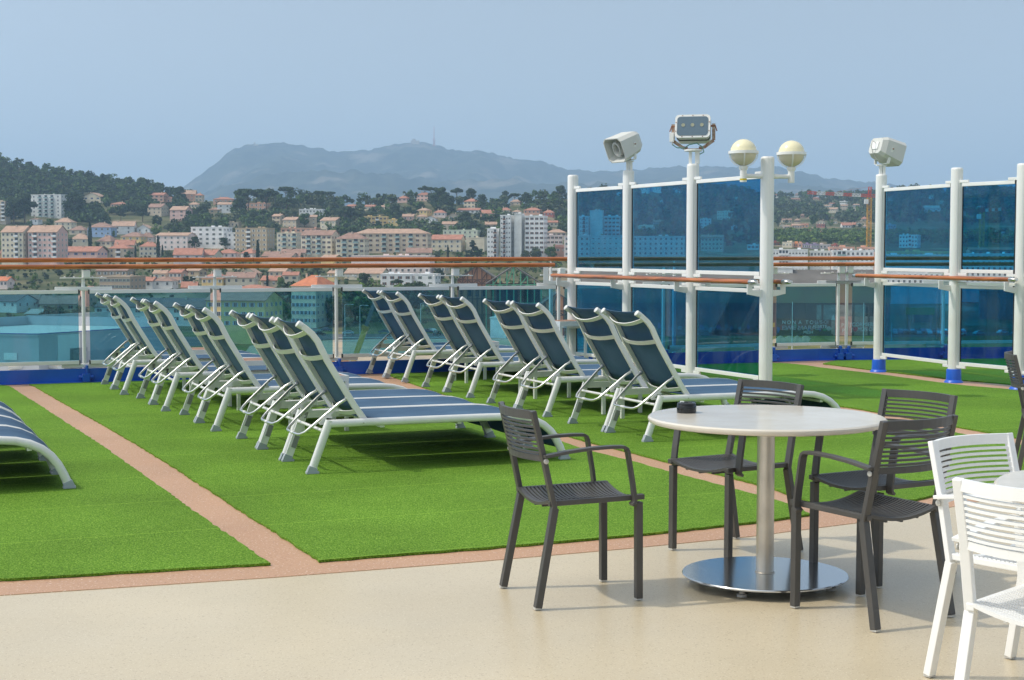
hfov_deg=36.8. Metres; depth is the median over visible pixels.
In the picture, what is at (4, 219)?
apartment block
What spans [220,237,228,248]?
pine tree
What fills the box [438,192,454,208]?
pine tree
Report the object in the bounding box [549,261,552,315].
stanchion
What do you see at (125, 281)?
old building
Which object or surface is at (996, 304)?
office building
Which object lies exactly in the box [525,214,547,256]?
tower block
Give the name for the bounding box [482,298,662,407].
sun lounger
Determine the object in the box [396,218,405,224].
broadleaf tree
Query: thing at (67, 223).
town house
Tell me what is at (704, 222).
apartment block
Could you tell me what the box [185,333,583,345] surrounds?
road
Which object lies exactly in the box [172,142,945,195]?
mountain ridge
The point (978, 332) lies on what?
parked car
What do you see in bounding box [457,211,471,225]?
pine tree
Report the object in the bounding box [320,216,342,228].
town house
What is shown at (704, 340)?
ground
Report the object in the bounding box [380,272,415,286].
apartment block
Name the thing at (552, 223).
town house
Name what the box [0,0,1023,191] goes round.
sky
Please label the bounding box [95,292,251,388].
sun lounger
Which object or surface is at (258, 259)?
teak handrail
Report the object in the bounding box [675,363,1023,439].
turf mat
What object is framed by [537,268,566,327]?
railing post
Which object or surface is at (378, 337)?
kerb line
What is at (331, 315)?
broadleaf tree
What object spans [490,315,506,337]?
boarded wall
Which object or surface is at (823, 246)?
town house
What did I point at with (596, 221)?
tower block
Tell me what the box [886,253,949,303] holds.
apartment block
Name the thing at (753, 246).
town house
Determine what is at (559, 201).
pine tree
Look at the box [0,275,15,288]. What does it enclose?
town house
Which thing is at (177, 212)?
town house
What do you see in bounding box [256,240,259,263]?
cypress tree
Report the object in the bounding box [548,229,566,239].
town house
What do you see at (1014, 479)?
round table
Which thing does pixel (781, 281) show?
drink rail
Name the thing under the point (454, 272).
railing post
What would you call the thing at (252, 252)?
town house
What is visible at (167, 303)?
workshop
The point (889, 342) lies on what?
railing glass
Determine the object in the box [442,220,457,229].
town house
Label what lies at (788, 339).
earth heap
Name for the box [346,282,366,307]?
light green tree
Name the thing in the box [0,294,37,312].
town house
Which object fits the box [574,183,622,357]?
wind screen
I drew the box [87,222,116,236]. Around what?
town house
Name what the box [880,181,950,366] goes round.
wind screen
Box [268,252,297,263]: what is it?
town house
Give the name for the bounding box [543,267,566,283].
handrail end bracket
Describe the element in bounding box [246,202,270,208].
apartment block
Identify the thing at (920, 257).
teak handrail
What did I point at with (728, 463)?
slatted armchair
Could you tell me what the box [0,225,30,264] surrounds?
apartment block
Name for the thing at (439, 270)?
pine tree
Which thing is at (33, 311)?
town house
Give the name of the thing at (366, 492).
turf mat
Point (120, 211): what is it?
pine tree
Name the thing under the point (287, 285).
pine tree
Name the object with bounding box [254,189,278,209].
umbrella pine
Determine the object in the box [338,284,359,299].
broadleaf tree
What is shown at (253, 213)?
pine tree
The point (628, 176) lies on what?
screen post
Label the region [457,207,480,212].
town house
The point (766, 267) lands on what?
screen post
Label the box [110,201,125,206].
town house
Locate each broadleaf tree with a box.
[46,219,53,224]
[48,306,69,313]
[68,237,72,245]
[71,306,90,312]
[124,250,132,257]
[163,222,174,230]
[202,212,213,217]
[298,213,309,226]
[307,269,318,275]
[326,295,343,324]
[326,298,348,322]
[338,227,350,234]
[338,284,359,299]
[365,283,391,317]
[375,205,382,213]
[381,208,391,215]
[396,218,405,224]
[418,283,431,310]
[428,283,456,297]
[434,251,440,256]
[520,250,529,256]
[530,247,540,256]
[544,246,556,256]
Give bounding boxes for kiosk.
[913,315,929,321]
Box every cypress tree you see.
[88,222,92,245]
[156,235,159,257]
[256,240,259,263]
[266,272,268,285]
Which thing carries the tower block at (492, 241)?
on the hills
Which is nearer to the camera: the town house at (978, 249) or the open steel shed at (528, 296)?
the open steel shed at (528, 296)
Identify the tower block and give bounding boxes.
[487,227,499,256]
[500,214,513,256]
[514,212,524,256]
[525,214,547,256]
[579,215,589,234]
[590,209,603,234]
[604,215,620,234]
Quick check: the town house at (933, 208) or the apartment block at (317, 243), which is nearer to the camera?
the apartment block at (317, 243)
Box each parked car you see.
[315,331,325,335]
[321,327,331,330]
[342,330,353,333]
[973,331,984,334]
[996,330,1008,333]
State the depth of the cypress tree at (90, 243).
985.04 m
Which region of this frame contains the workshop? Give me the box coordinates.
[93,297,205,325]
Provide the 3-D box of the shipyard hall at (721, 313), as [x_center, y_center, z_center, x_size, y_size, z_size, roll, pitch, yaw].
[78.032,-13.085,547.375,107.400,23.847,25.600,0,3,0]
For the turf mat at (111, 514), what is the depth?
8.34 m
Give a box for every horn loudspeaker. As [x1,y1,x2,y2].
[603,131,641,169]
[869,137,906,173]
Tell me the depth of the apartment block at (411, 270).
798.41 m
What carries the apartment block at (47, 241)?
on the hills
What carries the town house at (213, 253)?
on the hills
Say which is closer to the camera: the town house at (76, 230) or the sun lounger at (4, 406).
the sun lounger at (4, 406)
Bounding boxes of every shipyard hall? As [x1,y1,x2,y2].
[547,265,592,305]
[579,270,890,335]
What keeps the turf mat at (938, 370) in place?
on the pink path
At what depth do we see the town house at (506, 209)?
1248.47 m
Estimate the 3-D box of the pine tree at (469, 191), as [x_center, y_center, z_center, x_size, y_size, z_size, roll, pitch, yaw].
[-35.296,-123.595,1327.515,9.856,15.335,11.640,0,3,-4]
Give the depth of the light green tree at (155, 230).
1084.14 m
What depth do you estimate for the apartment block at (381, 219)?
1160.54 m
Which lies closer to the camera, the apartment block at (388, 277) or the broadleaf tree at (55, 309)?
the broadleaf tree at (55, 309)
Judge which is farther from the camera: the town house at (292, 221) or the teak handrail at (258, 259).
the town house at (292, 221)
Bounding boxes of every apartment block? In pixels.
[0,200,10,223]
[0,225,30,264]
[27,225,68,264]
[31,194,70,218]
[155,231,196,249]
[191,226,232,248]
[227,232,234,248]
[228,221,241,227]
[235,227,274,249]
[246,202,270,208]
[277,231,301,250]
[281,227,320,232]
[299,208,325,215]
[300,229,340,256]
[335,231,368,256]
[351,254,434,273]
[356,227,431,253]
[364,215,388,225]
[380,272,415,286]
[387,218,399,225]
[415,272,440,285]
[431,234,465,251]
[443,229,480,241]
[466,236,486,251]
[548,234,562,246]
[564,236,590,256]
[579,234,622,256]
[634,235,685,256]
[700,218,710,227]
[700,234,724,251]
[717,210,732,219]
[773,248,807,269]
[809,249,830,269]
[828,245,854,269]
[831,249,873,269]
[857,245,874,269]
[886,223,895,229]
[886,250,949,254]
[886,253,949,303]
[899,234,920,247]
[962,252,1013,301]
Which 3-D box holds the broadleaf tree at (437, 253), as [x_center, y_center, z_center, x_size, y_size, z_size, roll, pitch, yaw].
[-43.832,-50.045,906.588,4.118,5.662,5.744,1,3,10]
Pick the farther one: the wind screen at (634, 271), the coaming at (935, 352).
the coaming at (935, 352)
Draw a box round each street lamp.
[791,302,792,348]
[863,309,863,347]
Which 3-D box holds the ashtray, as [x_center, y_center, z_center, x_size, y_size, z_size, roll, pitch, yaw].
[0.788,0.301,6.943,0.089,0.053,0.089,0,3,0]
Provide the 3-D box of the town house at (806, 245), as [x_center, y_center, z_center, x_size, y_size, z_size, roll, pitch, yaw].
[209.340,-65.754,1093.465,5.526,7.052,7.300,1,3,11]
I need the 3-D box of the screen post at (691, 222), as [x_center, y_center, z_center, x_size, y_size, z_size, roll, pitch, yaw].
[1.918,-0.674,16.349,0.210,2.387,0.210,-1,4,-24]
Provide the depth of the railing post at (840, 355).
20.61 m
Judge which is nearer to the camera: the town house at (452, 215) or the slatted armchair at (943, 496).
the slatted armchair at (943, 496)
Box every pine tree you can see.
[3,196,25,223]
[14,192,37,222]
[38,306,52,314]
[55,269,63,277]
[61,191,85,213]
[92,208,101,214]
[115,206,126,216]
[135,204,149,221]
[151,215,161,227]
[170,228,178,232]
[174,186,185,196]
[186,224,197,231]
[188,236,199,247]
[194,204,208,216]
[201,217,211,223]
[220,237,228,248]
[233,197,246,211]
[247,210,258,218]
[278,281,295,302]
[313,268,321,274]
[317,199,323,206]
[346,227,358,233]
[359,273,370,283]
[390,204,399,213]
[402,281,428,313]
[430,187,445,201]
[434,268,443,276]
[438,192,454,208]
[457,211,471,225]
[466,188,476,198]
[476,250,483,256]
[477,194,486,201]
[501,190,511,199]
[519,273,528,279]
[520,192,530,200]
[551,185,566,199]
[556,199,564,210]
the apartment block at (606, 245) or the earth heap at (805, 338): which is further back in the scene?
the apartment block at (606, 245)
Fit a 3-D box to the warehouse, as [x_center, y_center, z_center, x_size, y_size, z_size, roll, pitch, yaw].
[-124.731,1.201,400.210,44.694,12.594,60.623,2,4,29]
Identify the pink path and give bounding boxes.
[0,360,1021,595]
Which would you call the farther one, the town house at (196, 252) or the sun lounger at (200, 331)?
the town house at (196, 252)
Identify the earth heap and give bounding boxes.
[773,335,786,342]
[785,336,794,342]
[793,336,801,342]
[802,336,810,341]
[809,336,831,341]
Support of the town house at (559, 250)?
on the hills
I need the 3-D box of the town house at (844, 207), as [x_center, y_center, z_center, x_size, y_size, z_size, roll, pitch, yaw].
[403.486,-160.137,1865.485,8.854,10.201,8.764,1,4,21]
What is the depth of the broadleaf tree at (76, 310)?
583.51 m
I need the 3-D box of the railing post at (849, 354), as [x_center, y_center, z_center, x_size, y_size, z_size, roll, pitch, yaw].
[4.502,-0.361,20.624,0.620,1.246,0.121,-1,3,-9]
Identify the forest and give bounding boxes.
[0,152,191,223]
[169,188,604,236]
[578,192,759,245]
[580,183,1014,224]
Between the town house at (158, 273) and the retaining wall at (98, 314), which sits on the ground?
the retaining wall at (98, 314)
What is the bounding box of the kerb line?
[340,336,565,337]
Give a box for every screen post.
[567,175,577,354]
[622,170,633,357]
[686,164,698,372]
[759,156,773,380]
[870,174,886,371]
[944,167,962,382]
[1009,163,1023,389]
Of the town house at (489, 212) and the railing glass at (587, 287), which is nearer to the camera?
the railing glass at (587, 287)
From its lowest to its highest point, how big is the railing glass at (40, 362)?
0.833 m
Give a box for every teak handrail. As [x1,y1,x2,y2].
[0,256,827,262]
[0,263,554,268]
[592,262,844,266]
[827,256,1013,259]
[845,262,1013,265]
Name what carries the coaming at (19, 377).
on the beige deck
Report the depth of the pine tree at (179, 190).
1368.26 m
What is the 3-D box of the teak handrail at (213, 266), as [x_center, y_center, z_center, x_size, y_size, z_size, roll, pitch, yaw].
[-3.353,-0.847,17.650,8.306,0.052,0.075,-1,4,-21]
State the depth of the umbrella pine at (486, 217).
1154.86 m
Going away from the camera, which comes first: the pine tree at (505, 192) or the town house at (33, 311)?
the town house at (33, 311)
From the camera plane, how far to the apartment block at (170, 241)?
966.29 m
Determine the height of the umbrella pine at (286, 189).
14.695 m
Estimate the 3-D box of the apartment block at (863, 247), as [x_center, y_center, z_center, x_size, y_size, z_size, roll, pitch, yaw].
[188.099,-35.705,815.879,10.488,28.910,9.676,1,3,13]
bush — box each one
[0,269,8,275]
[163,250,172,257]
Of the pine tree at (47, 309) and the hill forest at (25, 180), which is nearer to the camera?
the pine tree at (47, 309)
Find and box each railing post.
[55,270,111,381]
[188,269,241,314]
[311,269,361,371]
[429,268,476,370]
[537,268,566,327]
[643,267,685,361]
[755,267,788,360]
[817,267,860,359]
[826,267,869,359]
[923,266,965,358]
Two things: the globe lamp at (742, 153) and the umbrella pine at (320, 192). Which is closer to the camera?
the globe lamp at (742, 153)
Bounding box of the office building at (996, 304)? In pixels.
[978,289,1012,319]
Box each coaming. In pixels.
[0,349,819,384]
[818,347,1011,359]
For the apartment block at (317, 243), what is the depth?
914.55 m
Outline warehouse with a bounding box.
[0,316,175,370]
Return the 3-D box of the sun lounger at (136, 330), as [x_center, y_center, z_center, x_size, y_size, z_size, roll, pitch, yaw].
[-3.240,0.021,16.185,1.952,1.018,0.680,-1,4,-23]
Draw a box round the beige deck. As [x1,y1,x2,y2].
[0,501,1023,679]
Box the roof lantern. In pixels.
[778,266,792,272]
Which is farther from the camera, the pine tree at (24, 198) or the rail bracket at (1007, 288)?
the pine tree at (24, 198)
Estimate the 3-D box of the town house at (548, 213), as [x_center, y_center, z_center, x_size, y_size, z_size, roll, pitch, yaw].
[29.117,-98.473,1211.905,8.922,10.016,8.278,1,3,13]
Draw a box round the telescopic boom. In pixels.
[332,302,374,361]
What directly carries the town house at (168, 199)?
on the hills
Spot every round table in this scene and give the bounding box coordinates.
[648,405,887,597]
[994,470,1023,503]
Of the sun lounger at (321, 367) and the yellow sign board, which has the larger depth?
the yellow sign board
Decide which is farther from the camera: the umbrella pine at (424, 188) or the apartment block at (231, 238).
the umbrella pine at (424, 188)
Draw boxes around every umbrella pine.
[233,188,259,211]
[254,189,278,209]
[276,197,298,208]
[278,186,293,196]
[313,191,326,194]
[335,206,354,217]
[346,211,363,219]
[390,279,403,283]
[417,185,431,191]
[450,188,463,202]
[480,216,490,220]
[509,193,520,197]
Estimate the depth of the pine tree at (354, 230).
1010.67 m
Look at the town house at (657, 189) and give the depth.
1975.94 m
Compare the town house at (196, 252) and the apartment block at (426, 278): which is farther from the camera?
the town house at (196, 252)
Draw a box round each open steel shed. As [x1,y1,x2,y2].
[457,267,497,327]
[485,267,541,330]
[538,291,581,334]
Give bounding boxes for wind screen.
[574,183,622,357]
[629,178,686,372]
[693,171,760,379]
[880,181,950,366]
[956,177,1016,372]
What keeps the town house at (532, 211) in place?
on the hills
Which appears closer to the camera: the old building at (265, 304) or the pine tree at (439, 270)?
the old building at (265, 304)
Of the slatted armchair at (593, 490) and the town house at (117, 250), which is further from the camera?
the town house at (117, 250)
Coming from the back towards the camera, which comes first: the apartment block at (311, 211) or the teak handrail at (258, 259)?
the apartment block at (311, 211)
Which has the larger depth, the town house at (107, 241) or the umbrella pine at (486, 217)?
the umbrella pine at (486, 217)
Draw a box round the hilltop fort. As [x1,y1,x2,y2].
[411,139,419,143]
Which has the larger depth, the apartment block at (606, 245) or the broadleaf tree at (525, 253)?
the apartment block at (606, 245)
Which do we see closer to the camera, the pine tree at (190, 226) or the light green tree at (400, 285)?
the light green tree at (400, 285)
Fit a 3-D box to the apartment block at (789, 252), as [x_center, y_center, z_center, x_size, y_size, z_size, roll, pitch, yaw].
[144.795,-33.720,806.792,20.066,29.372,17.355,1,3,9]
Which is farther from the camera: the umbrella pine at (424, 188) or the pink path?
the umbrella pine at (424, 188)
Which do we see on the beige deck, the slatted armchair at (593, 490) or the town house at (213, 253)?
the slatted armchair at (593, 490)
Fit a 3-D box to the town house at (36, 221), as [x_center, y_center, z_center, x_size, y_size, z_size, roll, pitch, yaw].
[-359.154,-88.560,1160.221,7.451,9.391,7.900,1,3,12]
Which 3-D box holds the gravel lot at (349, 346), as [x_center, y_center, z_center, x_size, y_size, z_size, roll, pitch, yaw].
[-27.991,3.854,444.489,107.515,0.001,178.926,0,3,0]
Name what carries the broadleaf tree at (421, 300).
on the hills
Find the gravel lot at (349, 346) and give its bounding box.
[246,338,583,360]
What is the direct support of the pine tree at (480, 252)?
on the hills
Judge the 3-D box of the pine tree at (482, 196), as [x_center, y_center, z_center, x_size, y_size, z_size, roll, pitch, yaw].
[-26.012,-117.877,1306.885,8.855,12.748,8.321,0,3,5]
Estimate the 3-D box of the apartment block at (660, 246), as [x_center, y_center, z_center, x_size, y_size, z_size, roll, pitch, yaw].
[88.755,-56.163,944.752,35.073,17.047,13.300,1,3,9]
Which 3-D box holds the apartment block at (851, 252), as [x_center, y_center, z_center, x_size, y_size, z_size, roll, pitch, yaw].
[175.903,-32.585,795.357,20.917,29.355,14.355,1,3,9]
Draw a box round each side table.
[182,347,220,389]
[228,357,277,409]
[288,373,348,431]
[453,341,498,382]
[518,358,570,398]
[545,320,586,370]
[562,326,594,358]
[601,364,661,418]
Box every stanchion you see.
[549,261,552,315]
[672,261,675,352]
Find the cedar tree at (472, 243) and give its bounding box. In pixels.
[463,240,478,256]
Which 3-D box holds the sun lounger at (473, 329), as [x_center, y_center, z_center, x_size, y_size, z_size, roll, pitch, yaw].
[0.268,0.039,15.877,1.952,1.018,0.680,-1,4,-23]
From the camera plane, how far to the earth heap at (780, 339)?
494.52 m
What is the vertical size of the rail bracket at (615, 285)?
0.120 m
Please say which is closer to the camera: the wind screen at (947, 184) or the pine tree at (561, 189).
the wind screen at (947, 184)
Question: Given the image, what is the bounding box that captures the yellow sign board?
[906,308,934,329]
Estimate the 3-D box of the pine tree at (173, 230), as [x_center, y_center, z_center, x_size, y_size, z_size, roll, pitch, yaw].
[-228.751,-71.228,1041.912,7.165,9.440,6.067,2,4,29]
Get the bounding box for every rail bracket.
[556,278,567,286]
[611,279,622,289]
[674,282,686,292]
[698,283,710,292]
[747,285,760,296]
[773,284,785,295]
[864,278,875,287]
[938,280,950,290]
[1004,282,1016,292]
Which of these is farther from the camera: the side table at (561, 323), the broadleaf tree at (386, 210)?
the broadleaf tree at (386, 210)
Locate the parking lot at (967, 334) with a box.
[885,332,1012,336]
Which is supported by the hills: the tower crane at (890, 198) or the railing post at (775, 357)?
the tower crane at (890, 198)
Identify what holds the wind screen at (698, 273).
attached to the screen post at (766, 267)
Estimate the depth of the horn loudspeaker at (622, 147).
17.50 m
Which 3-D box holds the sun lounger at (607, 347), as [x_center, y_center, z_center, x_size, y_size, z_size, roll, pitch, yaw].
[1.448,0.207,13.017,1.952,1.018,0.680,-1,4,-23]
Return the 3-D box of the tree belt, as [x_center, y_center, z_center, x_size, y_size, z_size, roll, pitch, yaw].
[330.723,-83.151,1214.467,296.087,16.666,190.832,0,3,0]
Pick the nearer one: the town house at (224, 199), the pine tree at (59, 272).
the pine tree at (59, 272)
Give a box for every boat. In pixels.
[8,366,22,369]
[48,365,63,368]
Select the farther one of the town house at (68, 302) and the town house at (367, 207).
the town house at (367, 207)
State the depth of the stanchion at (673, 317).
20.14 m
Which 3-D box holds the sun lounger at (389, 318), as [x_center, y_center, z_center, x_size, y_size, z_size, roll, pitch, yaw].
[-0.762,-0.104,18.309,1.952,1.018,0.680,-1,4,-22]
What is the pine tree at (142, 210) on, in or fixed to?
on the hills
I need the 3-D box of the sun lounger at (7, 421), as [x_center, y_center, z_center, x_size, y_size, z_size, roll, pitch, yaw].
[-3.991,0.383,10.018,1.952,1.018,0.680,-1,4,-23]
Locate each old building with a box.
[95,269,135,276]
[99,274,145,293]
[204,290,283,343]
[290,273,334,327]
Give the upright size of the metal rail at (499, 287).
0.833 m
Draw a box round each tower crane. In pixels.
[807,187,892,246]
[963,206,1004,246]
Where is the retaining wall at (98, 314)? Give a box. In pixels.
[28,311,108,316]
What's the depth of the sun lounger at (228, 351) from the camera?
12.79 m
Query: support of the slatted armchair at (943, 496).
on the beige deck
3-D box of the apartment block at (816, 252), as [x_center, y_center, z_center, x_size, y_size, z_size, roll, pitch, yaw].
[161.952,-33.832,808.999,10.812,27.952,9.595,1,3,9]
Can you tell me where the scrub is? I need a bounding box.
[0,241,599,323]
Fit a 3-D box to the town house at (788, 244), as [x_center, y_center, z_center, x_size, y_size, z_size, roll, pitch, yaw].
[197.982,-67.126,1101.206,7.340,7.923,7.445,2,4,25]
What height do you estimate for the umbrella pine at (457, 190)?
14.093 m
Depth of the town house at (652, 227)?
1190.45 m
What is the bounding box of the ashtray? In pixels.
[677,401,695,412]
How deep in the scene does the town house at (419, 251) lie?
915.77 m
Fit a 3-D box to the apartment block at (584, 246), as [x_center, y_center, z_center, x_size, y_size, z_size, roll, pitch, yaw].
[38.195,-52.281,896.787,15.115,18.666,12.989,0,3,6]
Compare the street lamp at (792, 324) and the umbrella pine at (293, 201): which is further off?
the umbrella pine at (293, 201)
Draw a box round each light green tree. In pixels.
[150,223,161,233]
[277,277,284,286]
[283,301,291,320]
[338,286,369,320]
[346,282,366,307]
[393,283,410,303]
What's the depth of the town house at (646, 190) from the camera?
1900.40 m
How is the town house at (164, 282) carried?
on the hills
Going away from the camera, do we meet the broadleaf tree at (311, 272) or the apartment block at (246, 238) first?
the broadleaf tree at (311, 272)
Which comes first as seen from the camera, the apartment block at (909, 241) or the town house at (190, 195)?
the apartment block at (909, 241)
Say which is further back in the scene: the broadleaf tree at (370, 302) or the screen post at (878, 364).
the broadleaf tree at (370, 302)
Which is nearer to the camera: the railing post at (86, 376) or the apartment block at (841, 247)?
the railing post at (86, 376)
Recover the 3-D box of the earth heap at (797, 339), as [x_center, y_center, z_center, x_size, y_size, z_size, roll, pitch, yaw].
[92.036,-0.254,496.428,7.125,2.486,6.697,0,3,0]
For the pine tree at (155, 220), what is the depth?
1147.43 m
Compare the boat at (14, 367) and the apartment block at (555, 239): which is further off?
the apartment block at (555, 239)
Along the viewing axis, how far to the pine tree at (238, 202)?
1201.74 m
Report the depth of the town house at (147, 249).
922.51 m
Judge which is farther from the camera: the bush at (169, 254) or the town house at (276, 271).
the bush at (169, 254)
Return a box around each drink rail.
[550,273,757,284]
[587,273,791,283]
[852,273,1017,281]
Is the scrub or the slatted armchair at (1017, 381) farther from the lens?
the scrub
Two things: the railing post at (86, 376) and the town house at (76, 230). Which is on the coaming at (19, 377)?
the railing post at (86, 376)
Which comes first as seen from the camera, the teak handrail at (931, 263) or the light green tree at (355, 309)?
the teak handrail at (931, 263)
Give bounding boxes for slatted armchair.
[498,401,644,609]
[668,379,803,556]
[790,414,957,631]
[809,388,957,587]
[923,433,1023,677]
[952,477,1023,679]
[1004,351,1023,471]
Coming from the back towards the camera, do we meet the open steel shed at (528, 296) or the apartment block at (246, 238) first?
the apartment block at (246, 238)
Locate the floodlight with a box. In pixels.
[669,114,716,163]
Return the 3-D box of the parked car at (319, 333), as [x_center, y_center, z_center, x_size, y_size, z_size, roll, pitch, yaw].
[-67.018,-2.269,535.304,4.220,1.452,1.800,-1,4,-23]
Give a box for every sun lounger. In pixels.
[0,401,25,424]
[0,408,39,459]
[0,416,51,473]
[0,426,75,488]
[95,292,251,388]
[105,294,260,394]
[130,297,214,403]
[143,299,270,410]
[173,302,371,421]
[188,305,407,431]
[229,310,484,448]
[249,313,522,460]
[274,317,569,473]
[362,289,449,376]
[380,290,556,382]
[418,293,573,391]
[439,295,634,397]
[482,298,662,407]
[510,301,729,416]
[564,305,790,431]
[601,308,840,441]
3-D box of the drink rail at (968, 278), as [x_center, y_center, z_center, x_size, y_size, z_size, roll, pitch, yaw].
[4.738,-0.711,17.471,0.087,0.049,2.920,-1,4,-22]
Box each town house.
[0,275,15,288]
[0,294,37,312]
[24,307,45,315]
[30,216,42,224]
[31,294,41,308]
[39,294,81,309]
[54,217,76,229]
[68,245,108,257]
[69,225,87,234]
[72,232,87,245]
[80,286,96,305]
[83,192,103,202]
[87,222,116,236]
[97,234,117,247]
[108,242,134,257]
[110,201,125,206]
[112,221,137,234]
[114,239,136,248]
[120,231,147,242]
[136,224,152,233]
[138,240,161,256]
[144,231,155,241]
[146,275,156,288]
[147,203,168,215]
[150,192,168,202]
[152,269,168,277]
[153,274,178,288]
[166,196,172,202]
[168,269,188,283]
[170,205,192,220]
[173,247,204,263]
[180,280,198,288]
[182,190,197,200]
[186,269,208,279]
[189,201,198,208]
[195,192,204,201]
[202,271,224,285]
[204,248,222,263]
[209,206,221,215]
[213,197,234,204]
[217,201,232,212]
[221,247,239,262]
[225,271,259,285]
[241,247,255,256]
[242,268,262,280]
[242,282,274,287]
[260,274,284,286]
[261,250,282,263]
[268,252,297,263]
[268,268,292,276]
[272,213,285,223]
[281,248,306,256]
[281,251,303,263]
[282,216,299,226]
[282,270,300,282]
[299,214,317,226]
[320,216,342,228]
[321,253,341,263]
[327,269,339,281]
[343,268,388,279]
[364,204,377,209]
[397,195,409,202]
[402,214,414,220]
[406,247,432,254]
[416,207,431,215]
[416,213,428,219]
[417,192,427,200]
[424,215,438,222]
[433,209,446,217]
[433,267,449,273]
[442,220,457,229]
[448,212,457,219]
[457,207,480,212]
[463,198,478,207]
[481,209,494,216]
[485,221,497,226]
[502,206,511,212]
[510,198,521,205]
[524,206,542,215]
[543,209,554,217]
[548,219,557,226]
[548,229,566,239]
[554,245,563,256]
[638,224,655,230]
[640,187,649,193]
[652,219,661,224]
[653,186,661,192]
[747,243,758,249]
[781,218,791,222]
[782,241,794,247]
[791,224,802,227]
[803,243,809,247]
[810,243,818,248]
[819,243,830,248]
[829,207,838,212]
[840,204,848,209]
[840,222,851,227]
[922,205,940,211]
[965,246,1012,252]
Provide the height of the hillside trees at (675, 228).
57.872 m
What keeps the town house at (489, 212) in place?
on the hills
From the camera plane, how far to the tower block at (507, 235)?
902.10 m
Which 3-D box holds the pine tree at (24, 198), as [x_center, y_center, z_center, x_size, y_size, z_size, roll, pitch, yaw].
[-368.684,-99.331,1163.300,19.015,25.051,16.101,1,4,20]
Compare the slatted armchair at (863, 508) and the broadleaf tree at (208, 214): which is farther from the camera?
the broadleaf tree at (208, 214)
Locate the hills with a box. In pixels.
[0,164,1014,331]
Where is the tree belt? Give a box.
[774,226,1014,244]
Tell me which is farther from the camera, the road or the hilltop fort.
the hilltop fort
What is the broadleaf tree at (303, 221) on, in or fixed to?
on the hills
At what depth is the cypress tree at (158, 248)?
905.87 m
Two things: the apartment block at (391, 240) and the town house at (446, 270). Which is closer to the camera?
the town house at (446, 270)
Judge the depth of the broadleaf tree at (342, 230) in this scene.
1040.30 m
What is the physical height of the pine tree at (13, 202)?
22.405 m
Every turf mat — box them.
[0,385,270,580]
[29,379,809,562]
[390,370,1023,501]
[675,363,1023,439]
[823,358,1012,384]
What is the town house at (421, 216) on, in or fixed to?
on the hills
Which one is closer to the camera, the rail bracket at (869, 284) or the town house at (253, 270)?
the rail bracket at (869, 284)
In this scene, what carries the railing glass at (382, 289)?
attached to the railing post at (454, 272)
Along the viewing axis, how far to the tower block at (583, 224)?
1081.13 m
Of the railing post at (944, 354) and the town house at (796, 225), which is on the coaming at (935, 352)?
the railing post at (944, 354)
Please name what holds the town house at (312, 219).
on the hills
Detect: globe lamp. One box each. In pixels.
[728,139,762,181]
[774,140,806,182]
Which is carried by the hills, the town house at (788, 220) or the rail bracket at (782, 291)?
the town house at (788, 220)
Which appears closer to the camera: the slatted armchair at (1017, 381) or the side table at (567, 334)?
the slatted armchair at (1017, 381)
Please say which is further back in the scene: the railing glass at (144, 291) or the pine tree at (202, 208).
the pine tree at (202, 208)
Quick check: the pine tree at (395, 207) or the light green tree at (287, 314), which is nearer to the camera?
the light green tree at (287, 314)
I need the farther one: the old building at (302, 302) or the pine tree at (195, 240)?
the pine tree at (195, 240)
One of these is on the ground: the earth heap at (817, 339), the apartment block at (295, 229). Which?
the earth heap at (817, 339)
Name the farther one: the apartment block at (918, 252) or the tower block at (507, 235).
the tower block at (507, 235)
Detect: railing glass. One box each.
[0,290,80,365]
[88,288,210,363]
[219,287,333,357]
[341,286,449,357]
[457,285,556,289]
[563,284,661,350]
[667,284,759,348]
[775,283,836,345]
[850,283,940,344]
[947,282,1014,343]
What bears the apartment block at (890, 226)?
on the hills
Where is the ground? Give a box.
[182,332,1012,352]
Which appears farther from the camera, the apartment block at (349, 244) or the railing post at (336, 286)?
the apartment block at (349, 244)
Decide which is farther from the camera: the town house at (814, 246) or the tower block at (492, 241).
the town house at (814, 246)
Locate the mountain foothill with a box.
[203,169,873,205]
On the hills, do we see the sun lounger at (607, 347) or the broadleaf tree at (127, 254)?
the broadleaf tree at (127, 254)
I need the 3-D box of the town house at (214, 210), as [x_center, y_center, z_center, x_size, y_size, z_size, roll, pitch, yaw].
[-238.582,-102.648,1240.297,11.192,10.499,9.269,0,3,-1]
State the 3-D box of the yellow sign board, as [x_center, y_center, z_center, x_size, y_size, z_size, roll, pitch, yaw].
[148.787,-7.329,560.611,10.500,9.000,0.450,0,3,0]
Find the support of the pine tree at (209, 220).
on the hills
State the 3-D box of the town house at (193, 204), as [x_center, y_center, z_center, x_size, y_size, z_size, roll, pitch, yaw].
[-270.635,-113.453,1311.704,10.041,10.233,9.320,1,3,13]
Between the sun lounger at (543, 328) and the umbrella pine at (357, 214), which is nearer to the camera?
the sun lounger at (543, 328)
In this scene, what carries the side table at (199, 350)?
on the turf mat at (366, 492)
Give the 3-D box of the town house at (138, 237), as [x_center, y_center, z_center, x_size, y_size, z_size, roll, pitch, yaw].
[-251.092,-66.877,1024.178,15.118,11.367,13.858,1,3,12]
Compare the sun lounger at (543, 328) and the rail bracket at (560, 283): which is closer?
the sun lounger at (543, 328)

